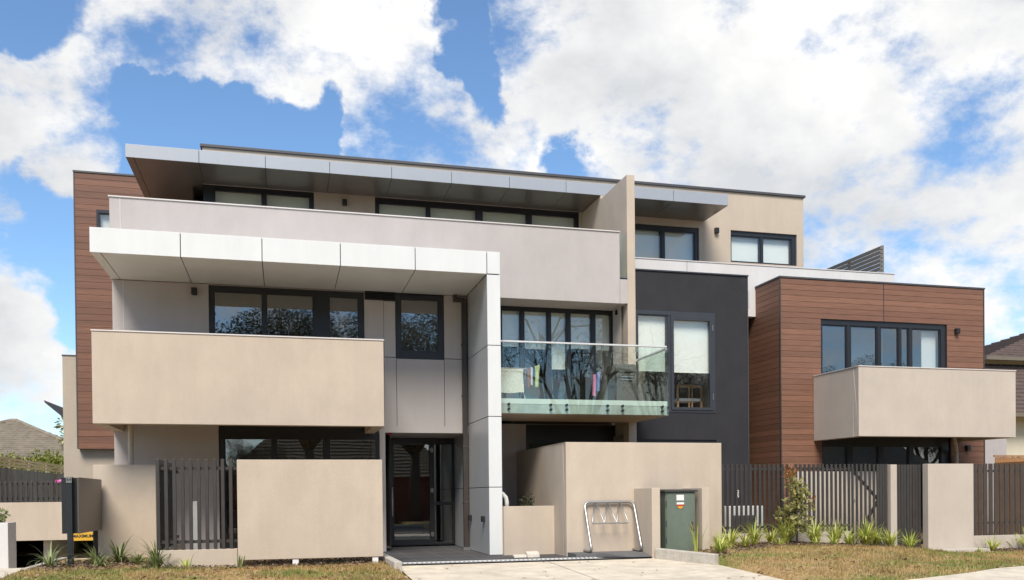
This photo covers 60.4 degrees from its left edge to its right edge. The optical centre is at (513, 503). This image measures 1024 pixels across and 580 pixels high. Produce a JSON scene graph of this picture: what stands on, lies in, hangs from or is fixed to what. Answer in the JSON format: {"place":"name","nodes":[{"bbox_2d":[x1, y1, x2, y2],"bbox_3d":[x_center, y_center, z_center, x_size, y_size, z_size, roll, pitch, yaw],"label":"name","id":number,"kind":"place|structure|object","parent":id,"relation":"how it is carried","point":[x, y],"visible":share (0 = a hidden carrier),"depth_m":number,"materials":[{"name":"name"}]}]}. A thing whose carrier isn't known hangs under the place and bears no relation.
{"place":"outdoors","nodes":[
{"label":"outdoors","id":0,"kind":"place"},
{"bbox_2d":[0,568,21,577],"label":"garage ramp","id":1,"kind":"structure","parent":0,"point":[3,573],"depth_m":13.65,"materials":[{"name":"concrete"}]},
{"bbox_2d":[0,522,16,568],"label":"white planter","id":2,"kind":"object","parent":1,"relation":"on","point":[8,557],"visible":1,"depth_m":15.74,"materials":[{"name":"white concrete"}]},
{"bbox_2d":[0,508,9,522],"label":"planter plant","id":3,"kind":"object","parent":2,"relation":"in","point":[3,517],"visible":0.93,"depth_m":15.96,"materials":[{"name":"green plant"}]},
{"bbox_2d":[383,545,578,564],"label":"entry paving","id":4,"kind":"structure","parent":0,"point":[414,553],"depth_m":17.23,"materials":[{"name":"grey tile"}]},
{"bbox_2d":[402,557,603,563],"bbox_3d":[-0.219,1.012,15.658,3.760,0.001,0.400,-1,1,-15],"label":"drain strip","id":5,"kind":"object","parent":4,"relation":"on","point":[502,561],"visible":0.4,"depth_m":15.58,"materials":[{"name":"silver metal"}]},
{"bbox_2d":[402,558,553,562],"bbox_3d":[-0.416,1.010,15.782,3.220,0.005,0.030,-1,1,-15],"label":"edge band","id":6,"kind":"object","parent":5,"relation":"on","point":[473,560],"visible":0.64,"depth_m":15.71,"materials":[{"name":"grey concrete"}]},
{"bbox_2d":[513,551,539,557],"bbox_3d":[0.233,0.946,16.461,0.480,0.115,0.242,-1,1,-15],"label":"loose stone","id":7,"kind":"object","parent":4,"relation":"on","point":[531,554],"visible":1,"depth_m":16.39,"materials":[{"name":"beige stone"}]},
{"bbox_2d":[0,533,1023,579],"bbox_3d":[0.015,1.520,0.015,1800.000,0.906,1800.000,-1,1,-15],"label":"lawn","id":8,"kind":"structure","parent":0,"point":[26,550],"depth_m":14.25,"materials":[{"name":"plant"}]},
{"bbox_2d":[0,450,47,472],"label":"hedge shrub","id":9,"kind":"object","parent":8,"relation":"on","point":[10,454],"visible":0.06,"depth_m":29.27,"materials":[{"name":"green plant"}]},
{"bbox_2d":[0,419,63,464],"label":"neighbour house","id":10,"kind":"structure","parent":8,"relation":"on","point":[21,438],"depth_m":37.63,"materials":[{"name":"tile"}]},
{"bbox_2d":[0,456,63,546],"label":"paling fence","id":11,"kind":"object","parent":8,"relation":"on","point":[9,474],"visible":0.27,"depth_m":26.73,"materials":[{"name":"grey wood"}]},
{"bbox_2d":[20,557,66,569],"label":"kerb","id":12,"kind":"structure","parent":8,"relation":"on","point":[39,564],"depth_m":14.23,"materials":[{"name":"concrete"}]},
{"bbox_2d":[25,448,63,473],"bbox_3d":[-17.868,-0.655,34.019,2.895,3.085,2.681,0,1,25],"label":"hedge shrub","id":13,"kind":"object","parent":8,"relation":"on","point":[47,458],"visible":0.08,"depth_m":34.02,"materials":[{"name":"green plant"}]},
{"bbox_2d":[54,416,63,446],"bbox_3d":[-15.118,-1.145,30.769,1.590,4.052,1.261,0,1,12],"label":"garden tree","id":14,"kind":"object","parent":8,"relation":"on","point":[59,426],"visible":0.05,"depth_m":30.51,"materials":[{"name":"green plant"}]},
{"bbox_2d":[61,477,101,564],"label":"letterbox bank","id":15,"kind":"structure","parent":8,"relation":"on","point":[81,505],"depth_m":14.36,"materials":[{"name":"grey metal"}]},
{"bbox_2d":[93,465,156,557],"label":"boundary wall","id":16,"kind":"structure","parent":8,"relation":"on","point":[128,501],"depth_m":16.28,"materials":[{"name":"beige paint"}]},
{"bbox_2d":[178,552,197,567],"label":"weed tuft","id":17,"kind":"object","parent":8,"relation":"on","point":[186,563],"visible":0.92,"depth_m":14.12,"materials":[{"name":"green plant"}]},
{"bbox_2d":[193,501,197,548],"bbox_3d":[-5.313,0.516,14.700,0.090,1.120,0.020,-1,1,-15],"label":"offcut board","id":18,"kind":"object","parent":8,"relation":"on","point":[195,545],"visible":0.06,"depth_m":14.69,"materials":[{"name":"white paint"}]},
{"bbox_2d":[156,459,237,566],"bbox_3d":[-5.452,0.266,15.478,1.240,2.007,2.380,-1,1,-15],"label":"slatted fence","id":19,"kind":"object","parent":8,"relation":"on","point":[166,508],"visible":0.96,"depth_m":14.35,"materials":[{"name":"black metal"}]},
{"bbox_2d":[238,554,244,567],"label":"weed tuft","id":20,"kind":"object","parent":8,"relation":"on","point":[240,563],"visible":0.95,"depth_m":14.27,"materials":[{"name":"green plant"}]},
{"bbox_2d":[212,564,385,569],"bbox_3d":[-3.478,1.078,14.326,2.860,0.120,0.025,-1,1,-15],"label":"bed edging","id":21,"kind":"object","parent":8,"relation":"on","point":[291,567],"visible":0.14,"depth_m":14.24,"materials":[{"name":"grey concrete"}]},
{"bbox_2d":[237,460,382,563],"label":"boundary wall","id":22,"kind":"structure","parent":8,"relation":"on","point":[295,510],"depth_m":14.69,"materials":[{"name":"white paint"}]},
{"bbox_2d":[378,553,401,572],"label":"kerb","id":23,"kind":"structure","parent":8,"relation":"on","point":[394,562],"depth_m":14.39,"materials":[{"name":"concrete"}]},
{"bbox_2d":[0,143,1016,567],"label":"apartment building","id":24,"kind":"structure","parent":8,"relation":"on","point":[248,303],"depth_m":20.26,"materials":[{"name":"beige paint"}]},
{"bbox_2d":[0,481,61,501],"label":"slatted fence","id":25,"kind":"object","parent":24,"relation":"on","point":[33,497],"visible":0.73,"depth_m":19.80,"materials":[{"name":"grey wood"}]},
{"bbox_2d":[74,532,92,540],"bbox_3d":[-9.789,0.641,19.970,0.540,0.385,0.025,-1,1,-15],"label":"clearance sign","id":26,"kind":"object","parent":24,"relation":"hanging from","point":[86,536],"visible":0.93,"depth_m":19.97,"materials":[{"name":"metal"}]},
{"bbox_2d":[96,209,109,227],"bbox_3d":[-10.339,-7.015,22.293,0.390,0.820,0.155,-1,1,-15],"label":"window","id":27,"kind":"structure","parent":24,"relation":"in","point":[105,223],"depth_m":22.25,"materials":[{"name":"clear glass"}]},
{"bbox_2d":[193,184,313,208],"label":"window","id":28,"kind":"structure","parent":24,"relation":"in","point":[211,193],"depth_m":20.93,"materials":[{"name":"black glass"}]},
{"bbox_2d":[209,285,363,338],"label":"window","id":29,"kind":"structure","parent":24,"relation":"in","point":[320,325],"depth_m":18.48,"materials":[{"name":"black glass"}]},
{"bbox_2d":[219,426,390,548],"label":"window","id":30,"kind":"structure","parent":24,"relation":"in","point":[236,443],"depth_m":19.52,"materials":[{"name":"black glass"}]},
{"bbox_2d":[363,438,454,545],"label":"entry door","id":31,"kind":"structure","parent":24,"relation":"in","point":[422,471],"depth_m":23.31,"materials":[{"name":"black glass"}]},
{"bbox_2d":[395,294,443,359],"bbox_3d":[-2.003,-3.765,18.785,1.018,1.355,0.090,-1,1,-15],"label":"window","id":32,"kind":"structure","parent":24,"relation":"in","point":[400,354],"depth_m":18.75,"materials":[{"name":"black metal"}]},
{"bbox_2d":[375,197,578,227],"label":"window","id":33,"kind":"structure","parent":24,"relation":"in","point":[388,206],"depth_m":22.25,"materials":[{"name":"black glass"}]},
{"bbox_2d":[517,367,526,398],"bbox_3d":[-0.080,-2.458,18.364,0.956,0.840,0.787,-1,1,-15],"label":"clothes airer","id":34,"kind":"object","parent":24,"relation":"on","point":[523,381],"visible":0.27,"depth_m":18.16,"materials":[{"name":"white metal"}]},
{"bbox_2d":[501,368,523,392],"bbox_3d":[-0.113,-2.523,18.040,0.690,0.502,0.021,-1,1,-15],"label":"towel","id":35,"kind":"object","parent":34,"relation":"hanging from","point":[512,381],"visible":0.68,"depth_m":18.06,"materials":[{"name":"beige fabric"}]},
{"bbox_2d":[524,369,526,386],"bbox_3d":[0.252,-2.624,18.283,0.042,0.382,0.139,0,1,30],"label":"garment","id":36,"kind":"object","parent":34,"relation":"hanging from","point":[525,382],"visible":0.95,"depth_m":18.26,"materials":[{"name":"fabric"}]},
{"bbox_2d":[526,368,530,387],"bbox_3d":[0.326,-2.642,18.455,0.046,0.412,0.159,0,1,41],"label":"garment","id":37,"kind":"object","parent":34,"relation":"hanging from","point":[528,377],"visible":0.99,"depth_m":18.45,"materials":[{"name":"pink fabric"}]},
{"bbox_2d":[530,367,532,384],"bbox_3d":[0.393,-2.699,18.614,0.036,0.382,0.090,0,1,32],"label":"garment","id":38,"kind":"object","parent":34,"relation":"hanging from","point":[531,379],"visible":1,"depth_m":18.60,"materials":[{"name":"white fabric"}]},
{"bbox_2d":[534,365,539,386],"bbox_3d":[0.511,-2.732,18.759,0.054,0.490,0.168,0,1,38],"label":"garment","id":39,"kind":"object","parent":34,"relation":"hanging from","point":[537,367],"visible":1,"depth_m":18.74,"materials":[{"name":"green fabric"}]},
{"bbox_2d":[500,306,612,423],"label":"window","id":40,"kind":"structure","parent":24,"relation":"in","point":[559,365],"depth_m":20.60,"materials":[{"name":"black glass"}]},
{"bbox_2d":[502,421,614,449],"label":"window","id":41,"kind":"structure","parent":24,"relation":"in","point":[537,436],"depth_m":20.58,"materials":[{"name":"black glass"}]},
{"bbox_2d":[605,364,636,400],"bbox_3d":[2.413,-2.600,19.675,0.505,1.000,0.660,-1,1,-15],"label":"barbecue","id":42,"kind":"object","parent":24,"relation":"on","point":[621,381],"visible":0.83,"depth_m":19.41,"materials":[{"name":"metal"}]},
{"bbox_2d":[573,222,697,260],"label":"window","id":43,"kind":"structure","parent":24,"relation":"in","point":[651,241],"depth_m":23.62,"materials":[{"name":"black glass"}]},
{"bbox_2d":[579,306,715,412],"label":"window","id":44,"kind":"structure","parent":24,"relation":"in","point":[653,327],"depth_m":20.56,"materials":[{"name":"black glass"}]},
{"bbox_2d":[613,435,715,442],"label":"window","id":45,"kind":"structure","parent":24,"relation":"in","point":[618,438],"depth_m":20.40,"materials":[{"name":"glass"}]},
{"bbox_2d":[674,385,702,407],"bbox_3d":[4.183,-2.535,21.454,0.685,0.700,0.550,-1,1,-15],"label":"timber chair","id":46,"kind":"object","parent":24,"relation":"in","point":[688,400],"visible":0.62,"depth_m":21.20,"materials":[{"name":"brown wood"}]},
{"bbox_2d":[731,231,795,265],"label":"window","id":47,"kind":"structure","parent":24,"relation":"in","point":[745,246],"depth_m":24.35,"materials":[{"name":"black glass"}]},
{"bbox_2d":[820,319,945,373],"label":"window","id":48,"kind":"structure","parent":24,"relation":"in","point":[844,343],"depth_m":23.20,"materials":[{"name":"black glass"}]},
{"bbox_2d":[822,437,949,532],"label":"window","id":49,"kind":"structure","parent":24,"relation":"in","point":[856,450],"depth_m":22.81,"materials":[{"name":"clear glass"}]},
{"bbox_2d":[0,544,1023,579],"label":"fallen leaves","id":50,"kind":"object","parent":8,"relation":"on","point":[340,572],"visible":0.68,"depth_m":13.52,"materials":[{"name":"brown plant"}]},
{"bbox_2d":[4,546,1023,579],"bbox_3d":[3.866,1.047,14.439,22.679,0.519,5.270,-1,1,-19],"label":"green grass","id":51,"kind":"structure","parent":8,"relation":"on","point":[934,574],"depth_m":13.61,"materials":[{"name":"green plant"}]},
{"bbox_2d":[28,541,1023,570],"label":"mulch","id":52,"kind":"object","parent":8,"relation":"on","point":[761,545],"visible":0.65,"depth_m":15.02,"materials":[{"name":"brown soil"}]},
{"bbox_2d":[27,540,67,568],"bbox_3d":[-7.398,0.845,14.058,0.747,0.518,0.672,-1,1,-37],"label":"strap plant","id":53,"kind":"object","parent":52,"relation":"on","point":[50,559],"visible":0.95,"depth_m":14.05,"materials":[{"name":"green plant"}]},
{"bbox_2d":[70,541,116,564],"bbox_3d":[-6.899,0.848,14.522,0.808,0.563,0.729,-1,1,-15],"label":"strap plant","id":54,"kind":"object","parent":52,"relation":"on","point":[92,557],"visible":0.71,"depth_m":14.44,"materials":[{"name":"green plant"}]},
{"bbox_2d":[92,553,110,567],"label":"strap plant","id":55,"kind":"object","parent":52,"relation":"on","point":[98,561],"visible":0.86,"depth_m":14.04,"materials":[{"name":"green plant"}]},
{"bbox_2d":[101,535,138,563],"bbox_3d":[-6.656,0.812,14.851,0.725,0.630,0.835,0,1,16],"label":"strap plant","id":56,"kind":"object","parent":52,"relation":"on","point":[120,556],"visible":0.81,"depth_m":14.85,"materials":[{"name":"green plant"}]},
{"bbox_2d":[129,550,147,563],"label":"strap plant","id":57,"kind":"object","parent":52,"relation":"on","point":[139,558],"visible":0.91,"depth_m":14.64,"materials":[{"name":"green plant"}]},
{"bbox_2d":[139,537,172,561],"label":"strap plant","id":58,"kind":"object","parent":52,"relation":"on","point":[156,551],"visible":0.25,"depth_m":14.95,"materials":[{"name":"green plant"}]},
{"bbox_2d":[137,547,178,568],"bbox_3d":[-5.647,0.866,13.954,0.731,0.488,0.600,-1,1,-15],"label":"strap plant","id":59,"kind":"object","parent":52,"relation":"on","point":[158,561],"visible":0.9,"depth_m":13.92,"materials":[{"name":"green plant"}]},
{"bbox_2d":[713,531,734,546],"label":"strap plant","id":60,"kind":"object","parent":52,"relation":"on","point":[723,535],"visible":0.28,"depth_m":16.56,"materials":[{"name":"green plant"}]},
{"bbox_2d":[715,526,744,547],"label":"strap plant","id":61,"kind":"object","parent":52,"relation":"on","point":[732,537],"visible":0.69,"depth_m":17.13,"materials":[{"name":"green plant"}]},
{"bbox_2d":[735,530,755,546],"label":"strap plant","id":62,"kind":"object","parent":52,"relation":"on","point":[746,542],"visible":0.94,"depth_m":17.43,"materials":[{"name":"green plant"}]},
{"bbox_2d":[743,519,768,544],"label":"strap plant","id":63,"kind":"object","parent":52,"relation":"on","point":[756,536],"visible":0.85,"depth_m":18.02,"materials":[{"name":"green plant"}]},
{"bbox_2d":[768,535,783,544],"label":"strap plant","id":64,"kind":"object","parent":52,"relation":"on","point":[781,542],"visible":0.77,"depth_m":17.86,"materials":[{"name":"green plant"}]},
{"bbox_2d":[768,513,808,542],"bbox_3d":[5.777,0.483,18.565,0.978,0.706,1.155,-1,1,-15],"label":"strap plant","id":65,"kind":"object","parent":52,"relation":"on","point":[787,536],"visible":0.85,"depth_m":18.52,"materials":[{"name":"green plant"}]},
{"bbox_2d":[773,464,815,542],"bbox_3d":[5.926,0.013,18.596,0.866,1.767,0.768,0,1,29],"label":"shrub","id":66,"kind":"object","parent":52,"relation":"on","point":[799,498],"visible":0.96,"depth_m":18.52,"materials":[{"name":"green plant"}]},
{"bbox_2d":[794,519,831,542],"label":"strap plant","id":67,"kind":"object","parent":52,"relation":"on","point":[816,532],"visible":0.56,"depth_m":18.73,"materials":[{"name":"green plant"}]},
{"bbox_2d":[808,534,820,544],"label":"strap plant","id":68,"kind":"object","parent":52,"relation":"on","point":[815,541],"visible":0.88,"depth_m":18.08,"materials":[{"name":"green plant"}]},
{"bbox_2d":[827,532,840,543],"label":"strap plant","id":69,"kind":"object","parent":52,"relation":"on","point":[833,540],"visible":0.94,"depth_m":18.36,"materials":[{"name":"green plant"}]},
{"bbox_2d":[839,525,862,543],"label":"strap plant","id":70,"kind":"object","parent":52,"relation":"on","point":[849,539],"visible":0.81,"depth_m":18.90,"materials":[{"name":"green plant"}]},
{"bbox_2d":[851,515,882,544],"bbox_3d":[7.628,0.579,18.919,0.944,0.646,0.991,-1,1,-15],"label":"strap plant","id":71,"kind":"object","parent":52,"relation":"on","point":[867,533],"visible":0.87,"depth_m":18.89,"materials":[{"name":"green plant"}]},
{"bbox_2d":[880,527,901,545],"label":"strap plant","id":72,"kind":"object","parent":52,"relation":"on","point":[891,539],"visible":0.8,"depth_m":19.08,"materials":[{"name":"green plant"}]},
{"bbox_2d":[899,529,921,547],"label":"strap plant","id":73,"kind":"object","parent":52,"relation":"on","point":[910,541],"visible":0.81,"depth_m":19.24,"materials":[{"name":"green plant"}]},
{"bbox_2d":[983,535,1003,550],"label":"strap plant","id":74,"kind":"object","parent":52,"relation":"on","point":[991,547],"visible":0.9,"depth_m":20.01,"materials":[{"name":"green plant"}]},
{"bbox_2d":[1013,527,1023,546],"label":"strap plant","id":75,"kind":"object","parent":52,"relation":"on","point":[1021,540],"visible":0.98,"depth_m":20.29,"materials":[{"name":"green plant"}]},
{"bbox_2d":[502,506,554,554],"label":"wall","id":76,"kind":"structure","parent":8,"relation":"on","point":[528,528],"depth_m":17.23,"materials":[{"name":"concrete"}]},
{"bbox_2d":[502,492,508,505],"bbox_3d":[-0.193,-0.060,17.517,0.217,0.413,0.090,-1,1,-15],"label":"waste pipe","id":77,"kind":"object","parent":76,"relation":"on","point":[505,497],"visible":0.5,"depth_m":17.49,"materials":[{"name":"white paint"}]},
{"bbox_2d":[519,491,534,505],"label":"planter plant","id":78,"kind":"object","parent":76,"relation":"in","point":[528,502],"visible":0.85,"depth_m":17.85,"materials":[{"name":"green plant"}]},
{"bbox_2d":[517,442,721,556],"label":"front wall","id":79,"kind":"structure","parent":8,"relation":"on","point":[567,480],"depth_m":16.99,"materials":[{"name":"beige paint"}]},
{"bbox_2d":[634,488,659,558],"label":"wing pier","id":80,"kind":"structure","parent":8,"relation":"on","point":[647,502],"depth_m":16.34,"materials":[{"name":"beige paint"}]},
{"bbox_2d":[660,489,697,550],"bbox_3d":[3.048,0.321,16.702,0.665,1.205,0.695,-1,1,-15],"label":"electrical cabinet","id":81,"kind":"object","parent":8,"relation":"on","point":[677,507],"visible":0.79,"depth_m":16.40,"materials":[{"name":"metal"}]},
{"bbox_2d":[655,548,718,564],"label":"kerb","id":82,"kind":"structure","parent":8,"relation":"on","point":[688,556],"depth_m":15.55,"materials":[{"name":"concrete"}]},
{"bbox_2d":[682,488,709,550],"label":"wing pier","id":83,"kind":"structure","parent":8,"relation":"on","point":[702,510],"depth_m":16.45,"materials":[{"name":"beige paint"}]},
{"bbox_2d":[685,518,708,551],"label":"strap plant","id":84,"kind":"object","parent":8,"relation":"on","point":[695,542],"visible":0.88,"depth_m":16.05,"materials":[{"name":"green plant"}]},
{"bbox_2d":[705,532,735,552],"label":"strap plant","id":85,"kind":"object","parent":8,"relation":"on","point":[720,546],"visible":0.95,"depth_m":15.87,"materials":[{"name":"green plant"}]},
{"bbox_2d":[724,506,762,533],"bbox_3d":[5.212,0.533,20.119,0.950,0.970,0.335,-1,1,-15],"label":"air conditioner","id":86,"kind":"object","parent":8,"relation":"on","point":[743,517],"visible":0.2,"depth_m":19.95,"materials":[{"name":"white plastic"}]},
{"bbox_2d":[760,524,781,542],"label":"strap plant","id":87,"kind":"object","parent":8,"relation":"on","point":[771,537],"visible":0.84,"depth_m":18.52,"materials":[{"name":"green plant"}]},
{"bbox_2d":[721,464,851,542],"bbox_3d":[5.665,0.179,19.198,3.810,2.086,0.180,-1,1,-15],"label":"slatted fence","id":88,"kind":"object","parent":8,"relation":"on","point":[773,469],"visible":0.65,"depth_m":19.15,"materials":[{"name":"grey metal"}]},
{"bbox_2d":[821,517,851,542],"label":"strap plant","id":89,"kind":"object","parent":8,"relation":"on","point":[838,533],"visible":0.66,"depth_m":18.75,"materials":[{"name":"green plant"}]},
{"bbox_2d":[793,471,884,544],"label":"courtyard wall","id":90,"kind":"structure","parent":8,"relation":"on","point":[838,499],"depth_m":20.87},
{"bbox_2d":[850,464,887,543],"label":"slatted gate","id":91,"kind":"structure","parent":8,"relation":"on","point":[880,503],"depth_m":19.76,"materials":[{"name":"metal"}]},
{"bbox_2d":[861,521,885,544],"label":"strap plant","id":92,"kind":"object","parent":8,"relation":"on","point":[875,541],"visible":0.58,"depth_m":19.08,"materials":[{"name":"green plant"}]},
{"bbox_2d":[885,465,896,545],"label":"gate pier","id":93,"kind":"structure","parent":8,"relation":"on","point":[892,493],"depth_m":19.86,"materials":[{"name":"beige paint"}]},
{"bbox_2d":[897,465,920,546],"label":"slatted gate","id":94,"kind":"structure","parent":8,"relation":"on","point":[908,498],"depth_m":20.04,"materials":[{"name":"grey metal"}]},
{"bbox_2d":[923,464,973,548],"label":"gate pier","id":95,"kind":"structure","parent":8,"relation":"on","point":[948,508],"depth_m":20.05,"materials":[{"name":"beige paint"}]},
{"bbox_2d":[932,547,989,551],"bbox_3d":[9.975,1.141,19.796,1.350,0.265,0.510,-1,1,-15],"label":"concrete pad","id":96,"kind":"object","parent":8,"relation":"on","point":[973,549],"visible":0.24,"depth_m":19.64,"materials":[{"name":"grey concrete"}]},
{"bbox_2d":[985,439,1006,532],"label":"neighbour wall","id":97,"kind":"structure","parent":8,"relation":"on","point":[995,447],"depth_m":28.90,"materials":[{"name":"grey paint"}]},
{"bbox_2d":[973,464,1023,548],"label":"slatted fence","id":98,"kind":"object","parent":8,"relation":"on","point":[1008,540],"visible":0.95,"depth_m":20.46,"materials":[{"name":"grey metal"}]},
{"bbox_2d":[985,333,1023,454],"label":"neighbour house","id":99,"kind":"structure","parent":8,"relation":"on","point":[1006,354],"depth_m":34.81,"materials":[{"name":"brown tile"}]},
{"bbox_2d":[993,455,1023,462],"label":"paling fence","id":100,"kind":"object","parent":8,"relation":"on","point":[1008,458],"visible":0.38,"depth_m":26.62,"materials":[{"name":"brown wood"}]},
{"bbox_2d":[994,461,1023,534],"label":"paling fence","id":101,"kind":"object","parent":8,"relation":"on","point":[1014,463],"visible":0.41,"depth_m":25.93,"materials":[{"name":"brown wood"}]},
{"bbox_2d":[0,0,1023,436],"label":"sky","id":102,"kind":"structure","parent":0,"point":[899,124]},
{"bbox_2d":[402,558,782,579],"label":"driveway","id":103,"kind":"structure","parent":0,"point":[630,569],"depth_m":14.20,"materials":[{"name":"beige concrete"}]},
{"bbox_2d":[572,557,646,558],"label":"entry paving","id":104,"kind":"structure","parent":0,"point":[619,557],"depth_m":16.20,"materials":[{"name":"grey concrete"}]},
{"bbox_2d":[568,551,651,560],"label":"raised paving","id":105,"kind":"structure","parent":0,"point":[610,554],"depth_m":16.29,"materials":[{"name":"grey concrete"}]},
{"bbox_2d":[583,500,642,552],"bbox_3d":[1.878,0.424,16.627,1.051,0.969,0.422,-1,1,-15],"label":"bike rack","id":106,"kind":"object","parent":105,"relation":"on","point":[615,522],"visible":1,"depth_m":16.68,"materials":[{"name":"metal"}]},
{"bbox_2d":[910,566,1023,579],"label":"footpath","id":107,"kind":"structure","parent":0,"point":[1011,573],"depth_m":12.51,"materials":[{"name":"concrete"}]},
{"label":"clothes airer","id":108,"kind":"object","parent":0,"visible":0},
{"bbox_2d":[592,374,595,395],"bbox_3d":[1.716,-2.496,18.545,0.121,0.472,0.058,-1,1,-43],"label":"garment","id":109,"kind":"object","parent":108,"relation":"hanging from","point":[594,386],"visible":1,"depth_m":18.53,"materials":[{"name":"pink fabric"}]},
{"bbox_2d":[597,371,599,390],"bbox_3d":[1.822,-2.621,18.777,0.125,0.450,0.058,-1,1,-44],"label":"garment","id":110,"kind":"object","parent":108,"relation":"hanging from","point":[598,381],"visible":1,"depth_m":18.77,"materials":[{"name":"blue fabric"}]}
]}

